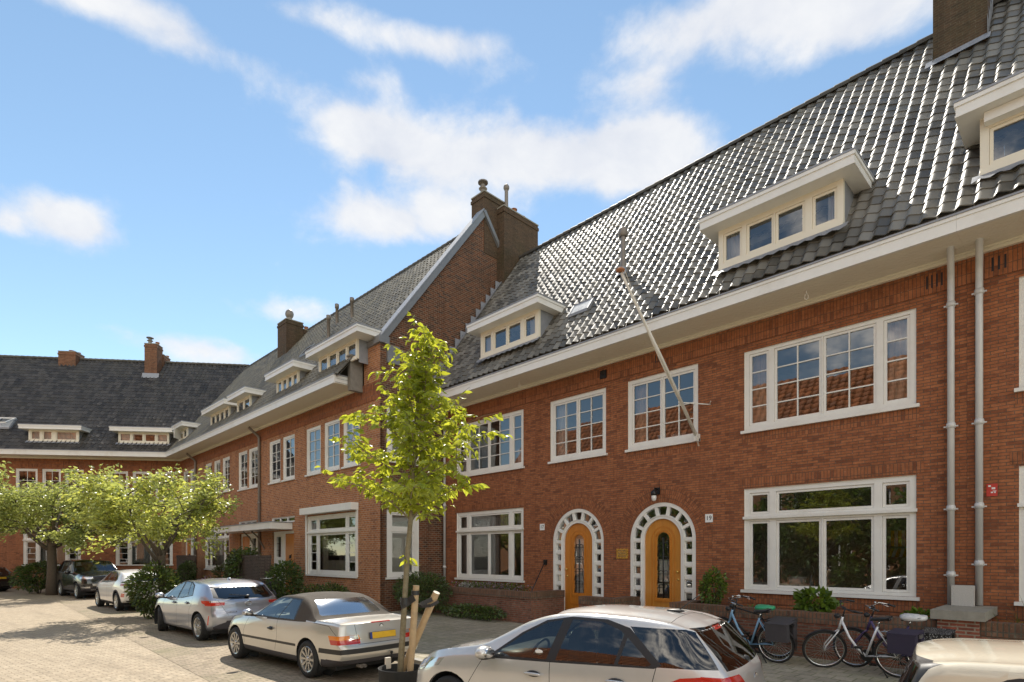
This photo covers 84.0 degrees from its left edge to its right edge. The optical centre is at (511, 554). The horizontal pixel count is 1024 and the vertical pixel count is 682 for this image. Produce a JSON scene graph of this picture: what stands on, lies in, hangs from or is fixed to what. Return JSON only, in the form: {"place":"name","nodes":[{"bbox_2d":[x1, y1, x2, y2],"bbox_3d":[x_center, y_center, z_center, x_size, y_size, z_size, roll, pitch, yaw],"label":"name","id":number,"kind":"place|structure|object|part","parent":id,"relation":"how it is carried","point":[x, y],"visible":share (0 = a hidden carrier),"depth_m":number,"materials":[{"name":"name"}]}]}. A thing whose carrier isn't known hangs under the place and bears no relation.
{"place":"outdoors","nodes":[
{"label":"outdoors","id":0,"kind":"place"},
{"bbox_2d":[0,588,209,681],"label":"road","id":1,"kind":"structure","parent":0,"point":[46,638],"depth_m":12.33,"materials":[{"name":"beige brick"}]},
{"bbox_2d":[0,566,13,590],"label":"hatchback car","id":2,"kind":"object","parent":1,"relation":"on","point":[4,579],"visible":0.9,"depth_m":31.61,"materials":[{"name":"black paint"}]},
{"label":"rear window","id":3,"kind":"part","parent":2,"relation":"part of","materials":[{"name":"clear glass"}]},
{"bbox_2d":[7,560,59,592],"bbox_3d":[-25.192,1.142,30.318,2.553,1.838,2.297,0,0,17],"label":"bush","id":4,"kind":"object","parent":1,"relation":"on","point":[28,571],"visible":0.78,"depth_m":29.77,"materials":[{"name":"green plant"}]},
{"bbox_2d":[0,355,75,567],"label":"terraced house","id":5,"kind":"structure","parent":1,"relation":"on","point":[22,378],"depth_m":37.46,"materials":[{"name":"grey tile"}]},
{"bbox_2d":[0,417,17,428],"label":"roof window","id":6,"kind":"structure","parent":5,"relation":"in","point":[5,422],"depth_m":34.99,"materials":[{"name":"white paint"}]},
{"bbox_2d":[0,461,128,594],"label":"cherry tree","id":7,"kind":"object","parent":1,"relation":"on","point":[27,511],"visible":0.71,"depth_m":27.32,"materials":[{"name":"green plant"}]},
{"bbox_2d":[0,350,154,588],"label":"terraced house","id":8,"kind":"structure","parent":1,"relation":"on","point":[43,447],"depth_m":35.58,"materials":[{"name":"grey tile"}]},
{"bbox_2d":[16,469,37,490],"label":"window","id":9,"kind":"structure","parent":8,"relation":"in","point":[18,480],"depth_m":34.82,"materials":[{"name":"white paint"}]},
{"bbox_2d":[42,469,60,501],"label":"window","id":10,"kind":"structure","parent":8,"relation":"in","point":[44,471],"depth_m":35.00,"materials":[{"name":"white paint"}]},
{"bbox_2d":[22,530,80,565],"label":"window","id":11,"kind":"structure","parent":8,"relation":"in","point":[41,554],"depth_m":34.93,"materials":[{"name":"white paint"}]},
{"bbox_2d":[65,469,83,496],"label":"window","id":12,"kind":"structure","parent":8,"relation":"in","point":[66,481],"depth_m":35.18,"materials":[{"name":"white paint"}]},
{"bbox_2d":[56,559,123,598],"bbox_3d":[-20.986,1.151,28.378,5.000,1.875,2.480,0,0,40],"label":"off road car","id":13,"kind":"object","parent":1,"relation":"on","point":[79,578],"visible":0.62,"depth_m":27.50,"materials":[{"name":"black paint"}]},
{"bbox_2d":[396,658,422,663],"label":"kerb","id":14,"kind":"structure","parent":1,"relation":"on","point":[417,661],"depth_m":10.52,"materials":[{"name":"grey concrete"}]},
{"bbox_2d":[58,600,397,681],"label":"parking lane","id":15,"kind":"structure","parent":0,"point":[211,660],"depth_m":11.56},
{"bbox_2d":[95,569,158,610],"bbox_3d":[-14.852,1.319,22.310,4.405,1.540,1.826,0,0,42],"label":"crossover car","id":16,"kind":"object","parent":15,"relation":"on","point":[110,589],"visible":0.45,"depth_m":21.06,"materials":[{"name":"white paint"}]},
{"bbox_2d":[52,463,242,591],"bbox_3d":[-11.784,-0.476,19.014,5.363,5.064,5.518,0,0,19],"label":"cherry tree","id":17,"kind":"object","parent":15,"relation":"on","point":[111,518],"visible":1,"depth_m":17.89,"materials":[{"name":"green plant"}]},
{"bbox_2d":[121,559,180,618],"bbox_3d":[-11.520,1.115,18.397,1.682,1.991,1.794,0,0,2],"label":"bush","id":18,"kind":"object","parent":15,"relation":"on","point":[169,576],"visible":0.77,"depth_m":18.02,"materials":[{"name":"green plant"}]},
{"bbox_2d":[154,577,276,640],"bbox_3d":[-7.990,1.327,15.140,4.377,1.517,2.220,0,0,41],"label":"hatchback car","id":19,"kind":"object","parent":15,"relation":"on","point":[205,609],"visible":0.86,"depth_m":13.86,"materials":[{"name":"silver paint"}]},
{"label":"rear window","id":20,"kind":"part","parent":19,"relation":"part of","materials":[{"name":"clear glass"}]},
{"bbox_2d":[228,591,417,677],"bbox_3d":[-3.778,1.389,10.877,4.495,1.390,2.080,0,0,41],"label":"convertible car","id":21,"kind":"object","parent":15,"relation":"on","point":[316,634],"visible":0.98,"depth_m":9.75,"materials":[{"name":"beige paint"}]},
{"bbox_2d":[378,657,419,681],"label":"watering ring","id":22,"kind":"object","parent":15,"relation":"on","point":[387,672],"visible":0.7,"depth_m":7.80,"materials":[{"name":"plastic"}]},
{"bbox_2d":[407,585,418,670],"bbox_3d":[-1.387,1.238,7.921,0.097,1.632,0.230,0,0,39],"label":"wooden stake","id":23,"kind":"object","parent":15,"relation":"on","point":[412,633],"visible":0.94,"depth_m":7.89,"materials":[{"name":"brown wood"}]},
{"bbox_2d":[314,310,512,671],"bbox_3d":[-1.395,-0.605,7.844,2.404,5.317,2.780,0,0,-44],"label":"young tree","id":24,"kind":"object","parent":15,"relation":"on","point":[424,489],"visible":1,"depth_m":7.81,"materials":[{"name":"green plant"}]},
{"bbox_2d":[400,591,438,608],"bbox_3d":[-1.298,0.635,7.951,0.552,0.270,0.142,0,0,11],"label":"rubber strap","id":25,"kind":"object","parent":24,"relation":"attached to","point":[406,602],"visible":0.94,"depth_m":7.95,"materials":[{"name":"black rubber"}]},
{"bbox_2d":[404,591,439,671],"bbox_3d":[-1.390,1.238,8.181,0.838,1.468,0.107,0,0,29],"label":"wooden stake","id":26,"kind":"object","parent":15,"relation":"on","point":[425,618],"visible":0.69,"depth_m":8.07,"materials":[{"name":"brown wood"}]},
{"bbox_2d":[417,594,765,681],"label":"hatchback car","id":27,"kind":"object","parent":15,"relation":"on","point":[615,643],"visible":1,"depth_m":5.74,"materials":[{"name":"silver paint"}]},
{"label":"rear window","id":28,"kind":"part","parent":27,"relation":"part of","materials":[{"name":"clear glass"}]},
{"bbox_2d":[898,638,1023,681],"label":"hatchback car","id":29,"kind":"object","parent":15,"relation":"on","point":[964,660],"visible":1,"depth_m":3.40,"materials":[{"name":"beige paint"}]},
{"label":"rear window","id":30,"kind":"part","parent":29,"relation":"part of","materials":[{"name":"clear glass"}]},
{"bbox_2d":[177,303,363,579],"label":"terraced house","id":31,"kind":"structure","parent":0,"point":[222,441],"depth_m":30.12,"materials":[{"name":"orange brick"}]},
{"bbox_2d":[206,462,211,489],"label":"window","id":32,"kind":"structure","parent":31,"relation":"in","point":[210,464],"depth_m":32.39,"materials":[{"name":"white paint"}]},
{"bbox_2d":[204,528,228,569],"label":"window","id":33,"kind":"structure","parent":31,"relation":"in","point":[220,554],"depth_m":31.51,"materials":[{"name":"white paint"}]},
{"bbox_2d":[213,460,219,494],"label":"window","id":34,"kind":"structure","parent":31,"relation":"in","point":[218,461],"depth_m":31.39,"materials":[{"name":"white paint"}]},
{"bbox_2d":[223,456,229,492],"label":"window","id":35,"kind":"structure","parent":31,"relation":"in","point":[227,458],"depth_m":30.42,"materials":[{"name":"white paint"}]},
{"bbox_2d":[237,450,247,491],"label":"window","id":36,"kind":"structure","parent":31,"relation":"in","point":[241,488],"depth_m":28.81,"materials":[{"name":"white paint"}]},
{"bbox_2d":[243,536,249,548],"bbox_3d":[-13.228,0.385,28.389,0.075,2.610,0.990,0,0,-45],"label":"door","id":37,"kind":"structure","parent":31,"relation":"in","point":[246,541],"depth_m":28.39,"materials":[{"name":"orange wood"}]},
{"bbox_2d":[239,520,256,523],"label":"window","id":38,"kind":"structure","parent":31,"relation":"in","point":[252,521],"depth_m":28.16,"materials":[{"name":"white paint"}]},
{"bbox_2d":[247,447,257,488],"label":"window","id":39,"kind":"structure","parent":31,"relation":"in","point":[255,449],"depth_m":27.82,"materials":[{"name":"white paint"}]},
{"bbox_2d":[238,179,538,610],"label":"gabled house","id":40,"kind":"structure","parent":0,"point":[316,526],"depth_m":22.29,"materials":[{"name":"orange brick"}]},
{"bbox_2d":[268,439,280,484],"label":"window","id":41,"kind":"structure","parent":40,"relation":"in","point":[276,442],"depth_m":25.97,"materials":[{"name":"white paint"}]},
{"bbox_2d":[272,516,294,521],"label":"window","id":42,"kind":"structure","parent":40,"relation":"in","point":[288,518],"depth_m":24.98,"materials":[{"name":"white paint"}]},
{"bbox_2d":[281,434,294,481],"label":"window","id":43,"kind":"structure","parent":40,"relation":"in","point":[291,466],"depth_m":24.97,"materials":[{"name":"white paint"}]},
{"bbox_2d":[286,534,293,591],"bbox_3d":[-9.648,0.385,24.799,0.075,2.610,0.990,0,0,-45],"label":"door","id":44,"kind":"structure","parent":40,"relation":"in","point":[289,537],"depth_m":24.83,"materials":[{"name":"orange wood"}]},
{"bbox_2d":[299,343,315,357],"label":"roof window","id":45,"kind":"structure","parent":40,"relation":"in","point":[303,353],"depth_m":27.64,"materials":[{"name":"metal"}]},
{"bbox_2d":[305,425,320,476],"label":"window","id":46,"kind":"structure","parent":40,"relation":"in","point":[316,471],"depth_m":23.25,"materials":[{"name":"white paint"}]},
{"bbox_2d":[305,512,357,577],"bbox_3d":[-6.937,-0.380,22.066,0.344,2.450,4.040,0,0,-45],"label":"window","id":47,"kind":"structure","parent":40,"relation":"in","point":[331,568],"depth_m":22.24,"materials":[{"name":"white paint"}]},
{"bbox_2d":[325,418,339,471],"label":"window","id":48,"kind":"structure","parent":40,"relation":"in","point":[337,467],"depth_m":22.12,"materials":[{"name":"white paint"}]},
{"bbox_2d":[341,416,359,468],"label":"window","id":49,"kind":"structure","parent":40,"relation":"in","point":[351,464],"depth_m":21.23,"materials":[{"name":"white paint"}]},
{"bbox_2d":[385,510,419,578],"bbox_3d":[-3.872,-0.380,20.171,1.470,2.450,0.190,0,0,-45],"label":"window","id":50,"kind":"structure","parent":40,"relation":"in","point":[391,529],"depth_m":20.05,"materials":[{"name":"white paint"}]},
{"bbox_2d":[387,408,418,465],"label":"window","id":51,"kind":"structure","parent":40,"relation":"in","point":[388,431],"depth_m":19.79,"materials":[{"name":"white paint"}]},
{"bbox_2d":[0,0,1004,364],"label":"sky","id":52,"kind":"structure","parent":0,"point":[188,176],"materials":[{"name":"blue"}]},
{"bbox_2d":[428,168,712,609],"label":"terraced house","id":53,"kind":"structure","parent":0,"point":[539,373],"depth_m":18.08,"materials":[{"name":"red brick"}]},
{"bbox_2d":[454,508,524,582],"bbox_3d":[-0.752,-0.335,19.681,0.344,2.460,3.570,0,0,-44],"label":"window","id":54,"kind":"structure","parent":53,"relation":"in","point":[493,523],"depth_m":19.66,"materials":[{"name":"white paint"}]},
{"bbox_2d":[454,409,524,477],"bbox_3d":[-0.752,-3.770,19.681,0.344,1.950,3.570,0,0,-44],"label":"window","id":55,"kind":"structure","parent":53,"relation":"in","point":[467,471],"depth_m":19.27,"materials":[{"name":"white paint"}]},
{"bbox_2d":[548,388,607,463],"bbox_3d":[1.989,-3.770,16.830,0.342,1.950,2.220,0,0,-44],"label":"window","id":56,"kind":"structure","parent":53,"relation":"in","point":[562,404],"depth_m":16.99,"materials":[{"name":"white paint"}]},
{"bbox_2d":[565,523,591,609],"bbox_3d":[1.989,0.386,16.816,0.193,2.648,1.076,0,0,-44],"label":"door","id":57,"kind":"structure","parent":53,"relation":"in","point":[584,546],"depth_m":16.90,"materials":[{"name":"brown wood"}]},
{"bbox_2d":[567,297,594,317],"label":"roof window","id":58,"kind":"structure","parent":53,"relation":"in","point":[584,306],"depth_m":16.48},
{"bbox_2d":[390,610,903,681],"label":"pavement","id":59,"kind":"structure","parent":0,"point":[442,631],"depth_m":10.97,"materials":[{"name":"grey concrete"}]},
{"bbox_2d":[176,555,194,582],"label":"garden wall","id":60,"kind":"structure","parent":59,"relation":"on","point":[181,559],"depth_m":31.72,"materials":[{"name":"brick"}]},
{"bbox_2d":[233,555,270,583],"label":"garden wall","id":61,"kind":"structure","parent":59,"relation":"on","point":[254,567],"depth_m":22.64,"materials":[{"name":"brick"}]},
{"bbox_2d":[222,545,261,578],"bbox_3d":[-11.444,0.434,23.919,1.162,1.691,2.468,0,0,-44],"label":"ivy","id":62,"kind":"object","parent":61,"relation":"attached to","point":[233,561],"visible":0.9,"depth_m":23.76,"materials":[{"name":"green plant"}]},
{"bbox_2d":[259,576,276,597],"bbox_3d":[-9.075,1.378,21.123,1.799,1.166,0.624,0,3,38],"label":"bicycle","id":63,"kind":"object","parent":59,"relation":"on","point":[271,589],"visible":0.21,"depth_m":20.84,"materials":[{"name":"metal"}]},
{"bbox_2d":[264,560,305,598],"bbox_3d":[-8.686,1.073,21.762,1.503,1.797,1.625,0,0,-19],"label":"shrub","id":64,"kind":"object","parent":59,"relation":"on","point":[279,568],"visible":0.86,"depth_m":21.47,"materials":[{"name":"green plant"}]},
{"bbox_2d":[299,583,321,593],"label":"shrub","id":65,"kind":"object","parent":59,"relation":"on","point":[308,588],"visible":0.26,"depth_m":21.03,"materials":[{"name":"green plant"}]},
{"bbox_2d":[316,581,348,591],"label":"shrub","id":66,"kind":"object","parent":59,"relation":"on","point":[337,587],"visible":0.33,"depth_m":20.15,"materials":[{"name":"green plant"}]},
{"bbox_2d":[391,571,452,613],"bbox_3d":[-2.990,1.235,18.976,1.760,1.480,2.449,0,0,-44],"label":"shrub","id":67,"kind":"object","parent":59,"relation":"on","point":[429,580],"visible":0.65,"depth_m":18.66,"materials":[{"name":"green plant"}]},
{"bbox_2d":[439,602,507,620],"bbox_3d":[-1.220,1.733,17.438,0.932,0.592,2.967,0,0,-44],"label":"ground plant","id":68,"kind":"object","parent":59,"relation":"on","point":[455,610],"visible":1,"depth_m":17.20,"materials":[{"name":"green plant"}]},
{"bbox_2d":[419,585,564,623],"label":"garden wall","id":69,"kind":"structure","parent":59,"relation":"on","point":[523,607],"depth_m":16.76,"materials":[{"name":"brick"}]},
{"bbox_2d":[578,596,639,606],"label":"garden wall","id":70,"kind":"structure","parent":59,"relation":"on","point":[598,600],"depth_m":14.79,"materials":[{"name":"brick"}]},
{"bbox_2d":[717,595,797,657],"bbox_3d":[4.625,1.386,11.159,0.625,1.165,1.801,-8,6,-42],"label":"bicycle","id":71,"kind":"object","parent":59,"relation":"on","point":[758,607],"visible":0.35,"depth_m":10.96,"materials":[{"name":"metal"}]},
{"bbox_2d":[725,595,796,662],"bbox_3d":[4.441,1.370,10.720,0.619,1.182,1.788,-8,5,-40],"label":"bicycle","id":72,"kind":"object","parent":59,"relation":"on","point":[779,630],"visible":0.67,"depth_m":10.23,"materials":[{"name":"metal"}]},
{"bbox_2d":[669,600,936,668],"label":"garden wall","id":73,"kind":"structure","parent":59,"relation":"on","point":[808,622],"depth_m":10.75,"materials":[{"name":"brick"}]},
{"bbox_2d":[802,599,923,677],"bbox_3d":[5.798,1.363,9.420,0.576,1.204,1.746,0,0,-38],"label":"bicycle","id":74,"kind":"object","parent":59,"relation":"on","point":[902,641],"visible":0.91,"depth_m":9.23,"materials":[{"name":"metal"}]},
{"bbox_2d":[833,601,955,666],"bbox_3d":[6.286,1.386,9.472,0.625,1.167,1.808,-9,6,-42],"label":"bicycle","id":75,"kind":"object","parent":59,"relation":"on","point":[934,633],"visible":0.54,"depth_m":9.47,"materials":[{"name":"metal"}]},
{"bbox_2d":[980,621,1023,639],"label":"garden wall","id":76,"kind":"structure","parent":59,"relation":"on","point":[1001,630],"depth_m":8.85,"materials":[{"name":"brick"}]},
{"bbox_3d":[-17.688,1.790,30.932,0.600,0.340,0.600,0,0,-44],"label":"plant pot","id":77,"kind":"object","parent":59,"relation":"on","visible":0},
{"bbox_2d":[176,560,197,582],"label":"shrub","id":78,"kind":"object","parent":77,"relation":"in","point":[187,564],"visible":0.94,"depth_m":30.81,"materials":[{"name":"green plant"}]},
{"bbox_3d":[-12.711,1.535,25.021,0.600,0.850,1.000,0,0,-44],"label":"wooden planter","id":79,"kind":"object","parent":59,"relation":"on","visible":0},
{"bbox_2d":[210,564,232,577],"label":"grasses","id":80,"kind":"object","parent":79,"relation":"in","point":[219,569],"visible":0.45,"depth_m":24.85,"materials":[{"name":"green plant"}]},
{"bbox_2d":[930,604,997,638],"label":"brick pillar","id":81,"kind":"structure","parent":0,"point":[964,621],"depth_m":9.18,"materials":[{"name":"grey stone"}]},
{"bbox_2d":[951,585,974,605],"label":"stone block","id":82,"kind":"structure","parent":81,"relation":"on","point":[962,595],"depth_m":10.01,"materials":[{"name":"grey stone"}]},
{"label":"ground","id":83,"kind":"structure","parent":0,"visible":0},
{"bbox_2d":[86,336,248,572],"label":"terraced house","id":84,"kind":"structure","parent":83,"relation":"on","point":[169,396],"depth_m":36.92,"materials":[{"name":"grey tile"}]},
{"bbox_2d":[110,471,127,489],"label":"window","id":85,"kind":"structure","parent":84,"relation":"in","point":[123,472],"depth_m":35.48,"materials":[{"name":"white paint"}]},
{"bbox_2d":[133,471,150,503],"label":"window","id":86,"kind":"structure","parent":84,"relation":"in","point":[134,473],"depth_m":35.59,"materials":[{"name":"white paint"}]},
{"bbox_2d":[115,532,173,565],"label":"window","id":87,"kind":"structure","parent":84,"relation":"in","point":[138,553],"depth_m":35.74,"materials":[{"name":"white paint"}]},
{"bbox_2d":[156,472,173,501],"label":"window","id":88,"kind":"structure","parent":84,"relation":"in","point":[158,472],"depth_m":35.78,"materials":[{"name":"white paint"}]},
{"bbox_2d":[165,350,273,554],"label":"corner house","id":89,"kind":"structure","parent":83,"relation":"on","point":[182,429],"depth_m":34.98,"materials":[{"name":"red brick"}]},
{"bbox_2d":[184,471,187,498],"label":"window","id":90,"kind":"structure","parent":89,"relation":"in","point":[186,472],"depth_m":35.43,"materials":[{"name":"white paint"}]},
{"bbox_2d":[187,540,190,554],"bbox_3d":[-19.827,0.385,35.013,0.065,2.610,0.980,0,0,-45],"label":"door","id":91,"kind":"structure","parent":89,"relation":"in","point":[188,547],"depth_m":35.15,"materials":[{"name":"orange wood"}]},
{"bbox_2d":[191,469,193,499],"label":"window","id":92,"kind":"structure","parent":89,"relation":"in","point":[191,469],"depth_m":34.47,"materials":[{"name":"white paint"}]},
{"bbox_2d":[191,537,193,554],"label":"window","id":93,"kind":"structure","parent":89,"relation":"in","point":[192,550],"depth_m":34.41,"materials":[{"name":"white paint"}]},
{"bbox_2d":[592,0,1004,616],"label":"terraced house","id":94,"kind":"structure","parent":83,"relation":"on","point":[808,330],"depth_m":12.71,"materials":[{"name":"red brick"}]},
{"bbox_2d":[625,364,697,452],"bbox_3d":[3.940,-3.765,14.801,0.342,1.960,2.170,0,0,-44],"label":"window","id":95,"kind":"structure","parent":94,"relation":"in","point":[642,443],"depth_m":14.97,"materials":[{"name":"white paint"}]},
{"bbox_2d":[645,519,680,607],"bbox_3d":[3.937,0.396,14.791,0.193,2.668,1.076,0,0,-44],"label":"door","id":96,"kind":"structure","parent":94,"relation":"in","point":[669,570],"depth_m":14.83,"materials":[{"name":"brown wood"}]},
{"bbox_2d":[616,267,710,443],"bbox_3d":[3.423,-4.293,12.807,3.317,3.293,0.766,0,0,-44],"label":"flagpole","id":97,"kind":"object","parent":94,"relation":"attached to","point":[696,435],"visible":1,"depth_m":12.82,"materials":[{"name":"metal"}]},
{"bbox_2d":[671,432,687,436],"bbox_3d":[4.309,-3.038,14.618,0.130,0.145,0.425,0,0,-44],"label":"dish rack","id":98,"kind":"object","parent":94,"relation":"on","point":[684,433],"visible":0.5,"depth_m":14.56,"materials":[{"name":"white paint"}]},
{"bbox_2d":[788,577,806,585],"bbox_3d":[6.356,0.600,12.664,0.374,0.220,0.380,0,0,-44],"label":"flower pot","id":99,"kind":"object","parent":94,"relation":"on","point":[797,581],"visible":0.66,"depth_m":12.52,"materials":[{"name":"white paint"}]},
{"bbox_2d":[808,575,814,585],"bbox_3d":[6.542,0.575,12.427,0.117,0.270,0.120,0,0,-44],"label":"glass bottle","id":100,"kind":"object","parent":94,"relation":"on","point":[811,581],"visible":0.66,"depth_m":12.39,"materials":[{"name":"glass"}]},
{"bbox_2d":[740,475,919,600],"bbox_3d":[6.537,-0.345,11.992,0.190,2.420,3.420,0,0,-44],"label":"window","id":101,"kind":"structure","parent":94,"relation":"in","point":[878,512],"depth_m":11.76,"materials":[{"name":"white paint"}]},
{"bbox_2d":[740,308,919,433],"bbox_3d":[6.592,-3.755,12.044,0.341,1.920,3.420,0,0,-44],"label":"window","id":102,"kind":"structure","parent":94,"relation":"in","point":[894,365],"depth_m":11.70,"materials":[{"name":"white paint"}]},
{"bbox_2d":[887,530,906,556],"bbox_3d":[9.249,-0.260,12.887,0.600,0.620,1.150,0,0,-44],"label":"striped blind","id":103,"kind":"object","parent":94,"relation":"hanging from","point":[898,537],"visible":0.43,"depth_m":13.15,"materials":[{"name":"fabric"}]},
{"bbox_2d":[953,0,1023,622],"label":"terraced house","id":104,"kind":"structure","parent":83,"relation":"on","point":[989,118],"depth_m":9.88,"materials":[{"name":"red brick"}]},
{"bbox_2d":[1014,466,1023,605],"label":"window","id":105,"kind":"structure","parent":104,"relation":"in","point":[1021,468],"depth_m":9.73,"materials":[{"name":"white paint"}]},
{"bbox_2d":[1014,276,1023,392],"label":"window","id":106,"kind":"structure","parent":104,"relation":"in","point":[1021,279],"depth_m":9.73,"materials":[{"name":"white paint"}]},
{"label":"soil","id":107,"kind":"structure","parent":0,"visible":0},
{"bbox_2d":[459,582,474,587],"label":"flowers","id":108,"kind":"object","parent":107,"relation":"on","point":[465,583],"visible":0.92,"depth_m":18.81,"materials":[{"name":"grey plant"}]},
{"bbox_2d":[451,581,532,591],"bbox_3d":[-0.720,1.040,18.638,0.878,0.364,4.221,0,0,-44],"label":"flower bed","id":109,"kind":"object","parent":107,"relation":"on","point":[504,587],"visible":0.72,"depth_m":18.34,"materials":[{"name":"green plant"}]},
{"label":"soil","id":110,"kind":"structure","parent":0,"visible":0},
{"bbox_2d":[698,565,729,604],"bbox_3d":[4.636,0.766,13.131,0.636,1.074,0.746,0,0,-21],"label":"shrub","id":111,"kind":"object","parent":110,"relation":"on","point":[708,579],"visible":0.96,"depth_m":13.04,"materials":[{"name":"green plant"}]},
{"bbox_2d":[789,585,842,612],"bbox_3d":[5.977,0.947,11.265,0.802,0.743,1.013,0,0,-44],"label":"hydrangea","id":112,"kind":"object","parent":110,"relation":"on","point":[803,598],"visible":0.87,"depth_m":11.12,"materials":[{"name":"green plant"}]},
{"bbox_2d":[900,606,930,618],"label":"ground plant","id":113,"kind":"object","parent":110,"relation":"on","point":[913,610],"visible":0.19,"depth_m":10.03,"materials":[{"name":"green plant"}]},
{"label":"soil","id":114,"kind":"structure","parent":0,"visible":0},
{"bbox_2d":[992,599,1023,622],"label":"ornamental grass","id":115,"kind":"object","parent":114,"relation":"on","point":[1015,615],"depth_m":9.24,"materials":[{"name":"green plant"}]}
]}

